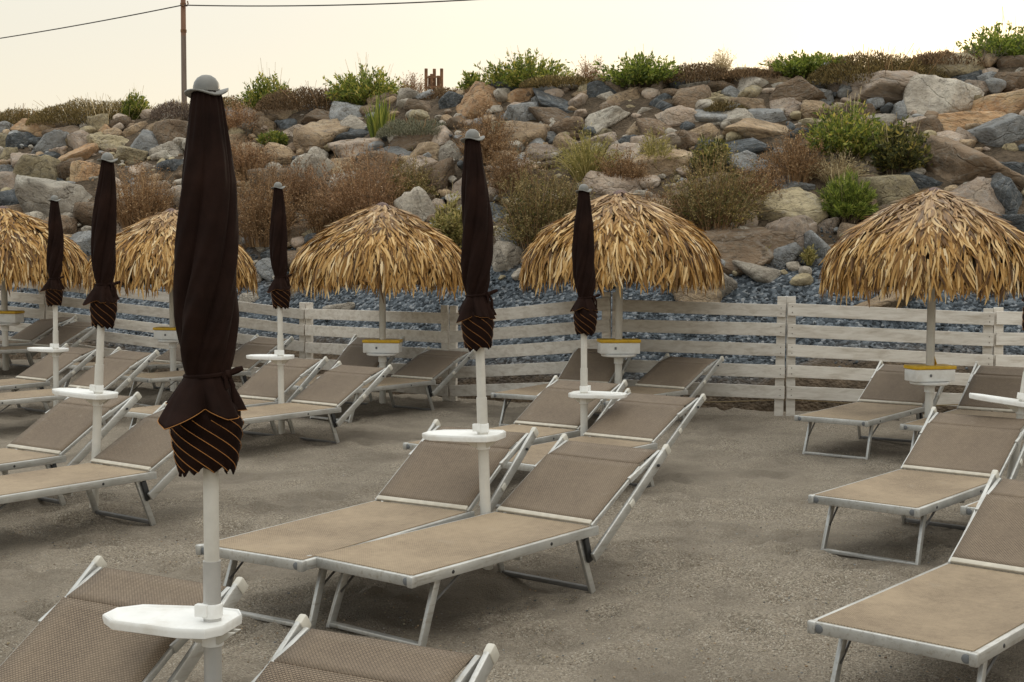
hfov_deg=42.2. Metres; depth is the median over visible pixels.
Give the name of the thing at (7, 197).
rock
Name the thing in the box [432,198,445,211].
rock
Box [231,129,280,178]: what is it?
feathery shrub
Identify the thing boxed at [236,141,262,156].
rock
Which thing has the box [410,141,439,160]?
rock
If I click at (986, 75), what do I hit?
rock
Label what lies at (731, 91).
rock
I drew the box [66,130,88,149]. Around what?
rock
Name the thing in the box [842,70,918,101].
rock
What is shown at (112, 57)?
sky
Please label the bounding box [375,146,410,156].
rock
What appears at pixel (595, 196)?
rock
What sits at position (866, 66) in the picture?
scrub mound
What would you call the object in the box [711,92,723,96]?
rock
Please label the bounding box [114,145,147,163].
rock
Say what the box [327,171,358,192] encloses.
rock
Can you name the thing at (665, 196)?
feathery shrub
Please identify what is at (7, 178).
rock
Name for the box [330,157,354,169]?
rock
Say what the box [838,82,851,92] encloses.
rock
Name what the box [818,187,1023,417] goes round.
straw parasol
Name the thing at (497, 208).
rock
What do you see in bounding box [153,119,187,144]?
rock
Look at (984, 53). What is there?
dry bush
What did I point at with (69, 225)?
rock
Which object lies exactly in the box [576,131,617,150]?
rock
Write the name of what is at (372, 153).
rock
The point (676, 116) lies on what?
rock
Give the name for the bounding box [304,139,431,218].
feathery shrub
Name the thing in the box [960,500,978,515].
sun lounger
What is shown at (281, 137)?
leafy bush
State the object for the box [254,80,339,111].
scrub mound
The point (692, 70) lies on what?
scrub mound
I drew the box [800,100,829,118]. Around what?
rock
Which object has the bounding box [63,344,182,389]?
sun lounger
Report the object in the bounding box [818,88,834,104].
rock
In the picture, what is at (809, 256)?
grass tuft
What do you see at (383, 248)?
straw parasol
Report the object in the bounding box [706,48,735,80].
dry bush
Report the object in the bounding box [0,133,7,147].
rock
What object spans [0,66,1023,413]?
bank terrain
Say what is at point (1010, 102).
rock
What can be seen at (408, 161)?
rock
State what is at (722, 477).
sand ground
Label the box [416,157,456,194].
rock
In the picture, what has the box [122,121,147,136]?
rock
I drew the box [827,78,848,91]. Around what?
rock
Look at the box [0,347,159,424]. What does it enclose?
sun lounger
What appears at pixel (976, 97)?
rock
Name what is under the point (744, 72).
scrub mound
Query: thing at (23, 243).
straw parasol
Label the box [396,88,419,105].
rock
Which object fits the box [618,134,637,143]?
rock
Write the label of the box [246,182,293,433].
closed parasol
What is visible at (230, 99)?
scrub mound
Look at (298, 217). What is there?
rock
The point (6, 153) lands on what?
rock
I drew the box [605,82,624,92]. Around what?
rock
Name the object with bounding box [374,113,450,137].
scrub mound
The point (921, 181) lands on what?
rock
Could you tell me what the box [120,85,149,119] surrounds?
leafy bush
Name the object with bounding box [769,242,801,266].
rock
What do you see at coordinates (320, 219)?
feathery shrub
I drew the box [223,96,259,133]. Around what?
feathery shrub
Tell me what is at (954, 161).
rock
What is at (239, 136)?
rock
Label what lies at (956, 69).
rock
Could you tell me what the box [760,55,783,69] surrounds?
dry bush
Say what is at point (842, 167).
grass tuft
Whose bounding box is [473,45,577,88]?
leafy bush
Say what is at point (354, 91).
leafy bush
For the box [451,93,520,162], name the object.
feathery shrub
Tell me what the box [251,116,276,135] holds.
rock
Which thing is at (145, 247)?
straw parasol
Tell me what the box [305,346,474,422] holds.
sun lounger
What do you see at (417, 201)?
rock
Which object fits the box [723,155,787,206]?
feathery shrub
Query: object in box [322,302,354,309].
rock
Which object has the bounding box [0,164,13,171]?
rock
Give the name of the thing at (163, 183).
rock
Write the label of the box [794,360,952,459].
sun lounger
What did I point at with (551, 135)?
rock
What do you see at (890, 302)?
rock
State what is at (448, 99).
rock
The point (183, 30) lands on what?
utility pole
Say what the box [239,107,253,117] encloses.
rock
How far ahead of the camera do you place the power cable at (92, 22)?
42.21 m
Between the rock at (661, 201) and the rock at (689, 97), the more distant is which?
the rock at (689, 97)
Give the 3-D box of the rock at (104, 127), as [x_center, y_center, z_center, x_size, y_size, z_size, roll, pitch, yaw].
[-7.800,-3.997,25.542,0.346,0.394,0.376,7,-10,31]
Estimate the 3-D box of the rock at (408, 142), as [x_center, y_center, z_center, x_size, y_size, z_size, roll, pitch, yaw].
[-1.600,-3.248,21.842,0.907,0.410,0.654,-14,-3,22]
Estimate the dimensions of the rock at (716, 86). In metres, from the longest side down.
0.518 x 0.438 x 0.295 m
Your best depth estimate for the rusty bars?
32.63 m
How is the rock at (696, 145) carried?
on the bank terrain at (506, 298)
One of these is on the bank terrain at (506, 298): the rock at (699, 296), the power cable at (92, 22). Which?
the rock at (699, 296)
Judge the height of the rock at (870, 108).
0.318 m
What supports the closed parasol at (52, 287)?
on the sand ground at (722, 477)
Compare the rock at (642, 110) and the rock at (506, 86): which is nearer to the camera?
the rock at (642, 110)
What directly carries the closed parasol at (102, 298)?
on the sand ground at (722, 477)
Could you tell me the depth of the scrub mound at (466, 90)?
22.38 m
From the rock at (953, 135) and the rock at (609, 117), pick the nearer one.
the rock at (953, 135)
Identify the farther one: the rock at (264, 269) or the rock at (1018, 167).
the rock at (264, 269)
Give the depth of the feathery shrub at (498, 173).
18.95 m
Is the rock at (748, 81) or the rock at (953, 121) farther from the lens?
the rock at (748, 81)
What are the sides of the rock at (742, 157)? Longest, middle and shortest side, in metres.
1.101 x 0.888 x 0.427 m
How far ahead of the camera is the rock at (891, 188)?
17.31 m
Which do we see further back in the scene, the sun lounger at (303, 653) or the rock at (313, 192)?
the rock at (313, 192)
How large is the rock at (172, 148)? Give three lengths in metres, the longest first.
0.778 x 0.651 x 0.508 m
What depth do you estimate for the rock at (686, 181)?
17.85 m
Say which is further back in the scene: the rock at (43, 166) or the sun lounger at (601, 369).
the rock at (43, 166)
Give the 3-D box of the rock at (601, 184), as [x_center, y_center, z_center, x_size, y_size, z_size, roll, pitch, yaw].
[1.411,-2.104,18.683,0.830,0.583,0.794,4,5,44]
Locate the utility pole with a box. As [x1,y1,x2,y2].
[180,0,188,102]
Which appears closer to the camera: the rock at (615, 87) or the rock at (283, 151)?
the rock at (615, 87)
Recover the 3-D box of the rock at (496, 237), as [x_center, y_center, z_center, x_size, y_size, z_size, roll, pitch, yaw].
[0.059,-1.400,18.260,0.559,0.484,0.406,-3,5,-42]
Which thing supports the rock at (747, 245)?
on the bank terrain at (506, 298)
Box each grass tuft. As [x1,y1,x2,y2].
[545,119,632,180]
[634,126,680,162]
[799,244,819,264]
[800,148,873,182]
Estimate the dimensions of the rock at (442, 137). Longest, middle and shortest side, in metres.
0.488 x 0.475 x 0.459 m
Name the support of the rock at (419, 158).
on the bank terrain at (506, 298)
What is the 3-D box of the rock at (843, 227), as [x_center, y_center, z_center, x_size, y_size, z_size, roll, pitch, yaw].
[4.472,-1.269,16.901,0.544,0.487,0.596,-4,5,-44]
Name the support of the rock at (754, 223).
on the bank terrain at (506, 298)
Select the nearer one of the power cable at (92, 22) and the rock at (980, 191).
the rock at (980, 191)
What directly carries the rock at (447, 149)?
on the bank terrain at (506, 298)
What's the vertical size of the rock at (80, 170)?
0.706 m
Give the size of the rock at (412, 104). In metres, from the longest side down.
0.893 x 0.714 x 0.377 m
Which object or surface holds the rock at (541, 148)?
on the bank terrain at (506, 298)
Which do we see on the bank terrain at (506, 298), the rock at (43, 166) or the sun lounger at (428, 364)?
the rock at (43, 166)
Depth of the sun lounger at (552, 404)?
10.67 m
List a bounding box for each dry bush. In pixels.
[396,70,429,92]
[572,55,608,82]
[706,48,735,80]
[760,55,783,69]
[959,37,1009,67]
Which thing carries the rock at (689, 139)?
on the bank terrain at (506, 298)
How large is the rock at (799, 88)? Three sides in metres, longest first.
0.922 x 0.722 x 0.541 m
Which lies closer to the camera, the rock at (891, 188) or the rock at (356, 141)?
the rock at (891, 188)
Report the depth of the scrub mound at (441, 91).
22.93 m
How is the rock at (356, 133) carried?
on the bank terrain at (506, 298)
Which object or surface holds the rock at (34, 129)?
on the bank terrain at (506, 298)
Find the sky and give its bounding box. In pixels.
[0,0,1023,113]
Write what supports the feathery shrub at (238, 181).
on the bank terrain at (506, 298)
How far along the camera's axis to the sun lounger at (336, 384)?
12.12 m
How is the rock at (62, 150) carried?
on the bank terrain at (506, 298)
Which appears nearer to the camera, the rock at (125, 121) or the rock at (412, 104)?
the rock at (412, 104)
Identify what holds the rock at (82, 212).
on the bank terrain at (506, 298)
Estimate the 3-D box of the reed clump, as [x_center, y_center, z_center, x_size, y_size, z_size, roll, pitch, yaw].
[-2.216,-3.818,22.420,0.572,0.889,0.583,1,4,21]
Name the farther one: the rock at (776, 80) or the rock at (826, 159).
the rock at (776, 80)
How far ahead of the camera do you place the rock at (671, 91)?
20.51 m
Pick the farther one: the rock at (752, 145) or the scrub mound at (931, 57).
the scrub mound at (931, 57)
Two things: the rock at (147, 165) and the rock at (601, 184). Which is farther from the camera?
the rock at (147, 165)
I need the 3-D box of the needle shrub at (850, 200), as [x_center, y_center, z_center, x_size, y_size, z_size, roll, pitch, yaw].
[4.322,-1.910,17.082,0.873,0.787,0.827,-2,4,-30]
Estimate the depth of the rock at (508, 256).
17.53 m
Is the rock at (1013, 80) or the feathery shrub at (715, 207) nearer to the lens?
the feathery shrub at (715, 207)
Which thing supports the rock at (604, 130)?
on the bank terrain at (506, 298)
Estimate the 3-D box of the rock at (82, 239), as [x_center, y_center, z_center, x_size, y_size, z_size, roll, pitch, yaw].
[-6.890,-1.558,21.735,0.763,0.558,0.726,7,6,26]
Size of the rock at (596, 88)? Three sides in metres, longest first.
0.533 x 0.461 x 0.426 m
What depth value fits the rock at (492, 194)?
19.21 m
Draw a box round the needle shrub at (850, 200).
[814,165,879,222]
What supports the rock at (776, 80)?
on the bank terrain at (506, 298)
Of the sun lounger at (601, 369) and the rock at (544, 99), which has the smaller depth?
the sun lounger at (601, 369)
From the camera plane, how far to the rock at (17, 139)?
25.67 m
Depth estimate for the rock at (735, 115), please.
19.55 m
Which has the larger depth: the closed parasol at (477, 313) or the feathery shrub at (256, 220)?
the feathery shrub at (256, 220)
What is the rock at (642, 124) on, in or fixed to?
on the bank terrain at (506, 298)
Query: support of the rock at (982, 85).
on the bank terrain at (506, 298)
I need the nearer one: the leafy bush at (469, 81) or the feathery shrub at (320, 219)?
the feathery shrub at (320, 219)
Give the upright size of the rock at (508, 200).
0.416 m
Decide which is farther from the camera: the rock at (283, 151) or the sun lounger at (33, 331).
the rock at (283, 151)
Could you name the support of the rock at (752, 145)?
on the bank terrain at (506, 298)
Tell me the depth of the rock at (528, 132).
20.27 m
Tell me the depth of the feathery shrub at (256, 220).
20.20 m
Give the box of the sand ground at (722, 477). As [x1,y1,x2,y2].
[0,359,1023,681]
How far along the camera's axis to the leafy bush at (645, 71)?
20.81 m
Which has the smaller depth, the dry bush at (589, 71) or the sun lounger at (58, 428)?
the sun lounger at (58, 428)
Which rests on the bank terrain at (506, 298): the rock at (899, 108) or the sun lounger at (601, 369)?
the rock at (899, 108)
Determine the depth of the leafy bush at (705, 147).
18.33 m
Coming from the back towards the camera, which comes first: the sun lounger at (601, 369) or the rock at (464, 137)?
the rock at (464, 137)
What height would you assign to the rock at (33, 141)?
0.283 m
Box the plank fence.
[0,280,1023,415]
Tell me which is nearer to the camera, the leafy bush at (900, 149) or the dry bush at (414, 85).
the leafy bush at (900, 149)
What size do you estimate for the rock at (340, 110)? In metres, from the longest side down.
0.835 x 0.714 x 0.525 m
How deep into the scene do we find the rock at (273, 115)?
24.39 m
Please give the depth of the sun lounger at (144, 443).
8.40 m
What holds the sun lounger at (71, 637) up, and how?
on the sand ground at (722, 477)
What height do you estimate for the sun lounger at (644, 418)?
0.661 m
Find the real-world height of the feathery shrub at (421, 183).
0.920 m
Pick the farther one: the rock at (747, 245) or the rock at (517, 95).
the rock at (517, 95)
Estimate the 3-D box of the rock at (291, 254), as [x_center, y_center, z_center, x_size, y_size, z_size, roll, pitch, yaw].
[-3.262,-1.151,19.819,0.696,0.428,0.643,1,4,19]
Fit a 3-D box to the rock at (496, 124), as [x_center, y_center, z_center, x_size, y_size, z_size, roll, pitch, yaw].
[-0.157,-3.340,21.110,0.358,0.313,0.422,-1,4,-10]
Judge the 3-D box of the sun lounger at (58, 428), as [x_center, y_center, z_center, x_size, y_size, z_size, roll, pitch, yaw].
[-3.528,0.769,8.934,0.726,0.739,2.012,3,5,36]
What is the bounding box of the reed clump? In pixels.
[363,90,396,137]
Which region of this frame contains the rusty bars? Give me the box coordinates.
[424,68,442,90]
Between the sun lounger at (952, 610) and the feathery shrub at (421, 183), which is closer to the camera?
the sun lounger at (952, 610)
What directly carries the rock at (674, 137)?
on the bank terrain at (506, 298)
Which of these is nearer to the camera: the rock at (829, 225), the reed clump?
the rock at (829, 225)
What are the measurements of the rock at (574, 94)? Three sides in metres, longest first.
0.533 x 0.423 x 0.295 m
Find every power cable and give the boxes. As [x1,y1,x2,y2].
[0,5,181,38]
[184,0,470,6]
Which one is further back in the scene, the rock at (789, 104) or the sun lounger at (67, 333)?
the rock at (789, 104)
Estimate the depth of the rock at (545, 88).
21.55 m
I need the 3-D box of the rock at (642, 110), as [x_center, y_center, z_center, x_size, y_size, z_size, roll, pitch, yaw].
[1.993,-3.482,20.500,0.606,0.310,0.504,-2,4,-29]
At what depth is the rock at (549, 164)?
19.46 m
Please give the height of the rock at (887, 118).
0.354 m
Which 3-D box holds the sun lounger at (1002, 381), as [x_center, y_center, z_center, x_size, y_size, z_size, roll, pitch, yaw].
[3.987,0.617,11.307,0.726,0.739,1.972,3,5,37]
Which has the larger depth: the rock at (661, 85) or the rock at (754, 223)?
the rock at (661, 85)
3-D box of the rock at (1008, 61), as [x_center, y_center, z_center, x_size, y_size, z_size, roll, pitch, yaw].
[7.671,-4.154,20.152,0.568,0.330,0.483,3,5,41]
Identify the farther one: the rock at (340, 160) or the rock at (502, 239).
the rock at (340, 160)
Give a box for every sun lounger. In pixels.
[0,315,77,366]
[0,319,96,364]
[0,343,95,412]
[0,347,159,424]
[0,386,141,505]
[0,401,178,525]
[0,555,247,681]
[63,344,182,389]
[112,356,328,435]
[120,334,293,405]
[195,419,538,629]
[241,361,392,443]
[251,614,498,681]
[265,334,405,417]
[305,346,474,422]
[307,433,670,646]
[403,375,627,449]
[479,388,705,507]
[491,348,631,427]
[562,353,723,429]
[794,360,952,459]
[807,470,1023,681]
[808,407,1023,564]
[900,361,1023,450]
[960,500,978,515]
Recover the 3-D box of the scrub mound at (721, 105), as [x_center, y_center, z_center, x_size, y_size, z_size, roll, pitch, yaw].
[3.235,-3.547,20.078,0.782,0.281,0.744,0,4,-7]
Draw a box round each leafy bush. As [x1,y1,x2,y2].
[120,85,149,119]
[235,58,295,108]
[255,128,289,146]
[323,53,411,105]
[429,182,462,248]
[456,70,489,89]
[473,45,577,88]
[592,45,697,88]
[689,129,731,175]
[759,49,851,78]
[798,86,900,162]
[860,112,932,174]
[956,6,1023,67]
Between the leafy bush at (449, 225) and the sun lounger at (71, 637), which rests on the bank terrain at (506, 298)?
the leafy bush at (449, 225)
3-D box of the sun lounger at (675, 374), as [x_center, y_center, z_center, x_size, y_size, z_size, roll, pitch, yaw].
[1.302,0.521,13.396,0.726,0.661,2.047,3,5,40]
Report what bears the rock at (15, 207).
on the bank terrain at (506, 298)
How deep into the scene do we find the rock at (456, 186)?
19.72 m
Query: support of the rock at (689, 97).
on the bank terrain at (506, 298)
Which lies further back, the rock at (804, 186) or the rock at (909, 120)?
the rock at (909, 120)
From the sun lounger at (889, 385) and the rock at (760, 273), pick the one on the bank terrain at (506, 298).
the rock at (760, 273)
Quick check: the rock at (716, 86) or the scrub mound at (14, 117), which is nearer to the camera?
the rock at (716, 86)
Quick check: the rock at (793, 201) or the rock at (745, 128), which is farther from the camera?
the rock at (745, 128)
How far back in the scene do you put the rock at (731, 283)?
16.16 m
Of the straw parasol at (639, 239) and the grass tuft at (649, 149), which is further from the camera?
the grass tuft at (649, 149)
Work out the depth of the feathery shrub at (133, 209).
21.57 m
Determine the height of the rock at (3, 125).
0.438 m
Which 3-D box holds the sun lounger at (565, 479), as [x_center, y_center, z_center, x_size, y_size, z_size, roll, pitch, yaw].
[-0.049,0.939,6.602,0.726,0.699,2.030,3,5,38]
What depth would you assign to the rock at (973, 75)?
19.91 m
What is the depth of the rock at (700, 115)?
19.68 m
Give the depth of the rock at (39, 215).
22.43 m
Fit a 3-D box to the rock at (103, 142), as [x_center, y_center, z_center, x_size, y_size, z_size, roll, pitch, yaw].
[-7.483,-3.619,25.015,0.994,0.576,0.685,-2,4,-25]
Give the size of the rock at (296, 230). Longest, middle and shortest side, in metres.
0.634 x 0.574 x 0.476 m
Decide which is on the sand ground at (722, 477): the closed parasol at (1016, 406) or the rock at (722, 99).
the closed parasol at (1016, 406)
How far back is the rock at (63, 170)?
23.80 m
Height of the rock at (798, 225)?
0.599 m
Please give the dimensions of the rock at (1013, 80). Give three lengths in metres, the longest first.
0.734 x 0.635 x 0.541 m
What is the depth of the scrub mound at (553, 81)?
21.31 m
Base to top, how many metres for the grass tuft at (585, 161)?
0.904 m
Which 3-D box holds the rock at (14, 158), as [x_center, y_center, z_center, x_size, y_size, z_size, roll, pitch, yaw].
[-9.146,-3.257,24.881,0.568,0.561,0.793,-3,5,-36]
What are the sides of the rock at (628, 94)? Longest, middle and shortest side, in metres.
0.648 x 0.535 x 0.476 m
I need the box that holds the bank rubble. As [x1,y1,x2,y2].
[0,53,1023,289]
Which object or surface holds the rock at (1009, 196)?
on the bank terrain at (506, 298)
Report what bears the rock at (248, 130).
on the bank terrain at (506, 298)
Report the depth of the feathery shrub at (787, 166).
17.90 m
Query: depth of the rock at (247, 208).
21.36 m
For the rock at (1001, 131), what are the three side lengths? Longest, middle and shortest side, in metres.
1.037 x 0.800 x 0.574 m
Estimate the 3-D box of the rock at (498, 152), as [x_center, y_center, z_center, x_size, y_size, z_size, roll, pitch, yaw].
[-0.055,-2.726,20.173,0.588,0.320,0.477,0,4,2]
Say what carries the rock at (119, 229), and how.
on the bank terrain at (506, 298)
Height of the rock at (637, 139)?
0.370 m
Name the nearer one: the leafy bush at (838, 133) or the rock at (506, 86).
the leafy bush at (838, 133)
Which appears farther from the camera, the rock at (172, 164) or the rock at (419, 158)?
the rock at (172, 164)
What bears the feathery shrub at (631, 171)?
on the bank terrain at (506, 298)
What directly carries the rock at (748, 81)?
on the bank terrain at (506, 298)
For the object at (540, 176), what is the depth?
18.93 m
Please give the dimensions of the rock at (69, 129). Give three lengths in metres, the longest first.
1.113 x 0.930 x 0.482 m
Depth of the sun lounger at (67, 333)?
17.47 m
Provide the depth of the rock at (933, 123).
18.75 m
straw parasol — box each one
[0,206,88,369]
[83,208,260,390]
[289,202,465,403]
[519,190,724,383]
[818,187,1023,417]
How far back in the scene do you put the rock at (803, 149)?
18.57 m
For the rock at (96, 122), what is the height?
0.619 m
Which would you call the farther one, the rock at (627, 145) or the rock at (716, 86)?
the rock at (716, 86)
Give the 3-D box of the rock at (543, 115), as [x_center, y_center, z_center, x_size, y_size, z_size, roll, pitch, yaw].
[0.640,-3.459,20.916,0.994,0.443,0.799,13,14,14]
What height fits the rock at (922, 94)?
0.954 m
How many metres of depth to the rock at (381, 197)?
20.01 m
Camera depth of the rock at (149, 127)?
24.99 m
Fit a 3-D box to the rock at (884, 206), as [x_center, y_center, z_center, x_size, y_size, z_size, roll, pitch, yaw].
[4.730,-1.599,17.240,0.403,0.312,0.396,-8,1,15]
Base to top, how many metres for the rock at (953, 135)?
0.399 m
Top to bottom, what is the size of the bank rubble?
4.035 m
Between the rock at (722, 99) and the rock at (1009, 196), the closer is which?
the rock at (1009, 196)
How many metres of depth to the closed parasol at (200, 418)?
4.14 m
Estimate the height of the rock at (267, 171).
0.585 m
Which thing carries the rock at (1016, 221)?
on the bank terrain at (506, 298)
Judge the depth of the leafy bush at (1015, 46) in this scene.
20.18 m
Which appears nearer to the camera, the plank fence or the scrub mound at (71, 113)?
the plank fence
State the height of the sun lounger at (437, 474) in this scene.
0.739 m
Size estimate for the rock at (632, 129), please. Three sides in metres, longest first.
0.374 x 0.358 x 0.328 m
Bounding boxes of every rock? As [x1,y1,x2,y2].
[0,121,14,131]
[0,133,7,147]
[0,147,17,159]
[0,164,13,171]
[0,171,15,190]
[0,189,18,205]
[5,131,35,148]
[5,204,22,211]
[10,118,55,136]
[10,153,35,167]
[13,154,60,179]
[14,174,91,217]
[25,211,45,220]
[28,137,41,145]
[30,130,68,153]
[38,151,60,158]
[41,126,79,136]
[42,215,78,233]
[49,146,66,155]
[56,157,83,179]
[58,143,98,160]
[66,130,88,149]
[69,230,90,253]
[70,160,99,181]
[73,202,93,225]
[86,114,108,131]
[86,134,128,150]
[98,124,109,131]
[109,116,131,127]
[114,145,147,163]
[116,223,125,233]
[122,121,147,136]
[130,129,158,159]
[131,180,171,198]
[140,162,152,169]
[146,119,163,131]
[148,141,182,156]
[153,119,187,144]
[155,186,180,209]
[156,159,182,170]
[229,133,245,147]
[234,119,255,137]
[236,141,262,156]
[237,197,266,219]
[238,292,258,302]
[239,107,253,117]
[247,167,287,189]
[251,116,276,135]
[253,102,297,121]
[255,258,287,281]
[263,142,294,163]
[283,124,302,136]
[287,220,308,240]
[287,250,298,270]
[289,153,334,181]
[289,211,310,222]
[293,118,349,152]
[293,186,324,204]
[301,108,329,123]
[301,225,320,236]
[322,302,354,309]
[327,137,384,159]
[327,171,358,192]
[329,101,361,120]
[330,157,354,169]
[333,129,368,141]
[340,115,366,128]
[356,150,399,168]
[359,104,374,114]
[367,190,395,206]
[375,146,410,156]
[389,132,433,150]
[393,186,435,220]
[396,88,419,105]
[398,157,412,169]
[403,99,430,111]
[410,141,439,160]
[410,155,435,170]
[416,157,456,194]
[431,125,452,144]
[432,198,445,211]
[438,91,462,108]
[438,140,462,161]
[451,178,461,198]
[456,81,501,118]
[458,131,491,151]
[488,187,501,201]
[490,120,505,132]
[490,150,519,164]
[490,202,511,214]
[491,81,517,90]
[492,241,525,271]
[494,224,510,240]
[499,232,526,248]
[501,120,549,147]
[501,198,519,209]
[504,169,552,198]
[506,87,535,102]
[506,101,538,121]
[525,143,563,161]
[528,106,570,124]
[533,87,574,112]
[536,159,561,168]
[537,86,555,90]
[546,131,556,140]
[550,116,584,136]
[552,132,577,149]
[558,81,579,89]
[571,90,586,96]
[573,193,602,199]
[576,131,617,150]
[580,105,629,133]
[582,170,642,194]
[587,80,616,97]
[598,128,611,134]
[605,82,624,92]
[606,86,640,102]
[606,142,641,159]
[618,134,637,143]
[625,122,640,135]
[630,135,651,151]
[631,149,692,176]
[635,118,672,137]
[636,107,652,113]
[647,132,680,148]
[648,198,680,216]
[649,80,668,89]
[655,105,696,126]
[659,88,677,96]
[663,130,700,150]
[666,176,726,202]
[671,281,721,302]
[672,84,711,108]
[678,80,709,87]
[690,123,718,136]
[694,109,727,121]
[694,139,721,150]
[702,225,795,276]
[705,95,730,101]
[707,80,735,92]
[707,273,737,297]
[708,210,757,225]
[710,108,753,124]
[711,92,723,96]
[721,86,739,96]
[722,118,788,138]
[724,150,777,174]
[725,138,773,156]
[728,97,765,108]
[732,260,780,282]
[737,76,768,95]
[744,187,828,224]
[748,108,786,122]
[760,75,791,83]
[765,215,817,249]
[769,75,826,102]
[769,97,801,116]
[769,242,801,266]
[774,178,815,190]
[785,141,814,153]
[786,127,813,138]
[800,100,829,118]
[804,230,830,257]
[816,146,854,163]
[817,217,841,233]
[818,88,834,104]
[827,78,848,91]
[836,222,856,239]
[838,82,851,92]
[840,103,876,118]
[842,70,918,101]
[853,152,882,172]
[854,289,913,307]
[855,174,919,205]
[861,113,895,126]
[861,204,888,220]
[890,100,907,118]
[894,116,926,126]
[901,172,942,188]
[902,74,983,117]
[911,117,943,135]
[918,135,1023,190]
[921,52,985,76]
[936,130,965,141]
[937,111,1005,131]
[949,69,982,81]
[949,177,1004,214]
[955,127,976,138]
[964,79,988,94]
[967,113,1023,146]
[971,89,1023,114]
[974,95,981,99]
[977,71,995,80]
[990,172,1023,213]
[993,71,1023,91]
[996,55,1023,67]
[996,214,1023,231]
[1000,162,1023,174]
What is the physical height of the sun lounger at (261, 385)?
0.739 m
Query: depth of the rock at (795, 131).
18.99 m
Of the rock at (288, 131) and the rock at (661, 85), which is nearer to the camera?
the rock at (661, 85)
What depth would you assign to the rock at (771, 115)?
19.61 m
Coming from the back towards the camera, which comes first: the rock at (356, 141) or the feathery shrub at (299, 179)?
the rock at (356, 141)
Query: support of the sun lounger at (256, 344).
on the sand ground at (722, 477)
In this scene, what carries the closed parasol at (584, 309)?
on the sand ground at (722, 477)
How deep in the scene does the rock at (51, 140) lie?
25.07 m
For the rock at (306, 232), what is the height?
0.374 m
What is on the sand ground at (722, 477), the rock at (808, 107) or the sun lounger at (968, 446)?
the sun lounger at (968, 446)
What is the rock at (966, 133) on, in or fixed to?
on the bank terrain at (506, 298)
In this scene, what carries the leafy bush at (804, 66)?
on the bank terrain at (506, 298)
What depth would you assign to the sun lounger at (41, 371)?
14.44 m
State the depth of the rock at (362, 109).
23.41 m
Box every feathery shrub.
[88,156,178,229]
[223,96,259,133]
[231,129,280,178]
[234,168,242,198]
[236,146,310,246]
[265,153,327,212]
[290,177,347,233]
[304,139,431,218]
[381,147,444,197]
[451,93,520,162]
[482,136,548,196]
[491,149,592,249]
[540,171,594,221]
[592,143,650,183]
[636,180,696,222]
[657,139,778,231]
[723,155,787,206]
[753,122,837,184]
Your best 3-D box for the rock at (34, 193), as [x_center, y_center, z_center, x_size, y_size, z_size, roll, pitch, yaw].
[-7.730,-2.339,23.130,1.597,1.047,1.368,18,21,11]
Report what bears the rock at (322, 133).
on the bank terrain at (506, 298)
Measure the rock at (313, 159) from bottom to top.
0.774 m
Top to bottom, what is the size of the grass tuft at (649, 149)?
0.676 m
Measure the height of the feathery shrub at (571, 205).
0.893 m
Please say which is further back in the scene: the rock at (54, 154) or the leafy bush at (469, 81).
the rock at (54, 154)
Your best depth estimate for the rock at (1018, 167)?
17.53 m
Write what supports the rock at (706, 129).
on the bank terrain at (506, 298)
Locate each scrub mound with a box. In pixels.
[0,103,46,129]
[25,92,157,125]
[149,99,189,120]
[223,93,247,111]
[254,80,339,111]
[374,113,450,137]
[419,85,457,99]
[458,73,506,94]
[518,71,595,87]
[664,59,733,83]
[702,100,748,111]
[709,64,786,80]
[806,43,950,86]
[903,46,994,67]
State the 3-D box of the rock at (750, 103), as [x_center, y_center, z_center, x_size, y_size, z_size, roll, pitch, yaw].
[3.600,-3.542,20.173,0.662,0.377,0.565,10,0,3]
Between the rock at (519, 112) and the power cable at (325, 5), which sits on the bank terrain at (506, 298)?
the rock at (519, 112)
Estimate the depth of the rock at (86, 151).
24.42 m
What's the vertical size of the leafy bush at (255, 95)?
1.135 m
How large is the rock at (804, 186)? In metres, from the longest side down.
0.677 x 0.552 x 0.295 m
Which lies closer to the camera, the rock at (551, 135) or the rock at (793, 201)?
the rock at (793, 201)
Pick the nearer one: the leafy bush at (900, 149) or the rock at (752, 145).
the leafy bush at (900, 149)
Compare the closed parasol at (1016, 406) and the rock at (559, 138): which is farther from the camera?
the rock at (559, 138)
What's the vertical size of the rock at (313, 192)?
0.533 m
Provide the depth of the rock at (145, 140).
24.29 m
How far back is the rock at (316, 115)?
23.71 m
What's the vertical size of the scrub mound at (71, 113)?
0.742 m
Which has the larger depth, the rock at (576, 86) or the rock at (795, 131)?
the rock at (576, 86)
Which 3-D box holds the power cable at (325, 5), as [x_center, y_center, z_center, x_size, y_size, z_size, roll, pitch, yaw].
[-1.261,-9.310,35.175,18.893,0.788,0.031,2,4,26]
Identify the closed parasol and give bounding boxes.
[27,195,68,406]
[52,152,120,507]
[102,75,247,681]
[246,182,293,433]
[422,129,505,569]
[568,184,626,435]
[969,297,1023,479]
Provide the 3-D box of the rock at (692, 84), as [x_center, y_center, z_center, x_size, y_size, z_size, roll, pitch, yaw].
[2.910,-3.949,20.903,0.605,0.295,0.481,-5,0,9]
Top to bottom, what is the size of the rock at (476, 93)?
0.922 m
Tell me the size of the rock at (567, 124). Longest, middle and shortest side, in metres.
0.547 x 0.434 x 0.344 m
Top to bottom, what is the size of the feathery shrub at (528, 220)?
1.356 m
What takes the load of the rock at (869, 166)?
on the bank terrain at (506, 298)
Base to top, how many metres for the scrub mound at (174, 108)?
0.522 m
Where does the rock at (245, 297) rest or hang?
on the bank terrain at (506, 298)

